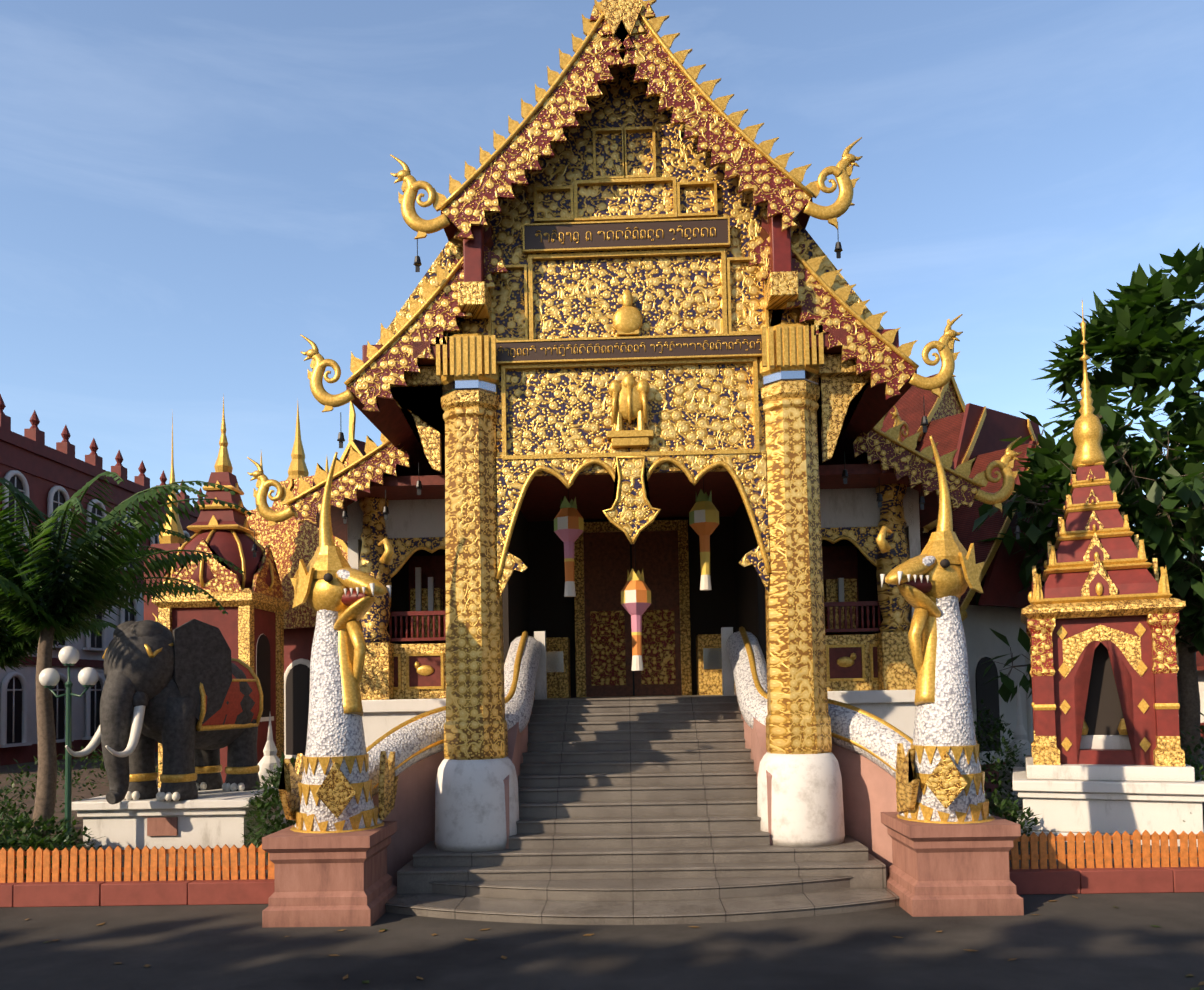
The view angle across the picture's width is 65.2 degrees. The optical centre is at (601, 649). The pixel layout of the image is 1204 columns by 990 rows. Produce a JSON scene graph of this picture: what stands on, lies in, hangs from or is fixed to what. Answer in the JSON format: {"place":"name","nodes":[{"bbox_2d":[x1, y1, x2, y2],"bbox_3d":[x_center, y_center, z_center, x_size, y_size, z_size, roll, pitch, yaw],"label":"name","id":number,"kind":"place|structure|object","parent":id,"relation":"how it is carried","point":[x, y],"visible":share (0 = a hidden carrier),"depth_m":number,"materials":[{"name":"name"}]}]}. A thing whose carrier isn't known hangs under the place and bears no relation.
{"place":"outdoors","nodes":[
{"label":"outdoors","id":0,"kind":"place"},
{"bbox_2d":[144,409,328,620],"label":"spires","id":1,"kind":"object","parent":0,"point":[169,542],"visible":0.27,"depth_m":34.18,"materials":[{"name":"gold metal"}]},
{"bbox_2d":[0,752,1203,989],"bbox_3d":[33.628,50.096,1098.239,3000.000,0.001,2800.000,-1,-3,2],"label":"ground","id":2,"kind":"structure","parent":0,"point":[1084,942],"depth_m":10.05,"materials":[{"name":"grey asphalt"}]},
{"bbox_2d":[0,394,202,765],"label":"building","id":3,"kind":"structure","parent":2,"relation":"on","point":[41,475],"depth_m":41.28,"materials":[{"name":"red paint"}]},
{"bbox_2d":[152,401,377,763],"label":"hall","id":4,"kind":"structure","parent":2,"relation":"on","point":[291,542],"depth_m":30.03,"materials":[{"name":"gold paint"}]},
{"bbox_2d":[286,405,308,479],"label":"spire","id":5,"kind":"structure","parent":4,"relation":"on","point":[297,468],"depth_m":44.53,"materials":[{"name":"gold metal"}]},
{"bbox_2d":[262,452,541,927],"bbox_3d":[-2.469,0.478,14.322,1.878,5.968,6.510,-2,-3,23],"label":"naga balustrade","id":6,"kind":"object","parent":2,"relation":"on","point":[351,841],"visible":0.81,"depth_m":11.91,"materials":[{"name":"white stone"}]},
{"bbox_2d":[0,743,1203,906],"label":"garden beds","id":7,"kind":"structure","parent":2,"relation":"on","point":[1050,863],"depth_m":12.73,"materials":[{"name":"orange wood"}]},
{"bbox_2d":[0,564,136,672],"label":"palm","id":8,"kind":"object","parent":7,"relation":"on","point":[14,648],"visible":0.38,"depth_m":18.27,"materials":[{"name":"green plant"}]},
{"bbox_2d":[39,646,98,859],"bbox_3d":[-8.567,1.649,15.104,0.940,3.410,0.300,-1,-3,2],"label":"lamp post","id":9,"kind":"object","parent":7,"relation":"on","point":[49,678],"visible":0.96,"depth_m":15.07,"materials":[{"name":"green"}]},
{"bbox_2d":[0,471,254,850],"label":"palm","id":10,"kind":"object","parent":7,"relation":"on","point":[76,591],"visible":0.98,"depth_m":15.73,"materials":[{"name":"green plant"}]},
{"bbox_2d":[72,786,285,849],"bbox_3d":[-7.292,3.109,16.654,3.040,1.100,2.240,-1,-3,2],"label":"statue pedestal","id":11,"kind":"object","parent":7,"relation":"on","point":[213,818],"depth_m":15.68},
{"bbox_2d":[65,619,262,804],"bbox_3d":[-7.316,1.031,16.225,2.142,3.035,3.513,-1,-3,2],"label":"elephant","id":12,"kind":"object","parent":11,"relation":"on","point":[188,695],"visible":1,"depth_m":15.70},
{"bbox_2d":[152,393,288,787],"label":"mondop","id":13,"kind":"structure","parent":7,"relation":"on","point":[253,602],"depth_m":26.67,"materials":[{"name":"gold metal"}]},
{"bbox_2d":[0,698,1203,878],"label":"shrubs","id":14,"kind":"object","parent":7,"relation":"on","point":[19,822],"visible":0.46,"depth_m":15.13,"materials":[{"name":"green plant"}]},
{"bbox_2d":[258,680,1031,820],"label":"small stupas","id":15,"kind":"object","parent":7,"relation":"on","point":[270,755],"visible":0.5,"depth_m":19.30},
{"bbox_2d":[972,242,1203,775],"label":"tree","id":16,"kind":"object","parent":7,"relation":"on","point":[1142,336],"visible":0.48,"depth_m":19.02,"materials":[{"name":"green plant"}]},
{"bbox_2d":[1012,300,1203,846],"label":"shrine","id":17,"kind":"object","parent":7,"relation":"on","point":[1099,617],"visible":0.98,"depth_m":15.15,"materials":[{"name":"red metal"}]},
{"bbox_2d":[25,895,1203,989],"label":"fallen leaves","id":18,"kind":"object","parent":2,"relation":"on","point":[505,957],"visible":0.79,"depth_m":10.06,"materials":[{"name":"brown plant"}]},
{"bbox_2d":[247,0,1021,924],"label":"temple","id":19,"kind":"structure","parent":2,"relation":"on","point":[633,312],"depth_m":13.69,"materials":[{"name":"stone"}]},
{"bbox_2d":[554,476,718,670],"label":"hanging lanterns","id":20,"kind":"object","parent":19,"relation":"hanging from","point":[636,590],"visible":0.92,"depth_m":15.02,"materials":[{"name":"multicoloured"}]},
{"bbox_2d":[726,436,1023,916],"bbox_3d":[3.487,0.359,14.228,1.977,5.968,6.371,0,-3,-20],"label":"naga balustrade","id":21,"kind":"object","parent":2,"relation":"on","point":[928,830],"visible":0.83,"depth_m":11.68,"materials":[{"name":"white stone"}]},
{"bbox_2d":[881,319,1064,791],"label":"hall","id":22,"kind":"structure","parent":2,"relation":"on","point":[969,431],"depth_m":22.52,"materials":[{"name":"red paint"}]},
{"bbox_2d":[1177,651,1203,737],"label":"wall","id":23,"kind":"structure","parent":2,"relation":"on","point":[1200,664],"depth_m":40.48,"materials":[{"name":"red paint"}]},
{"bbox_2d":[0,0,1203,559],"label":"sky","id":24,"kind":"structure","parent":0,"point":[191,190],"materials":[{"name":"blue"}]}
]}

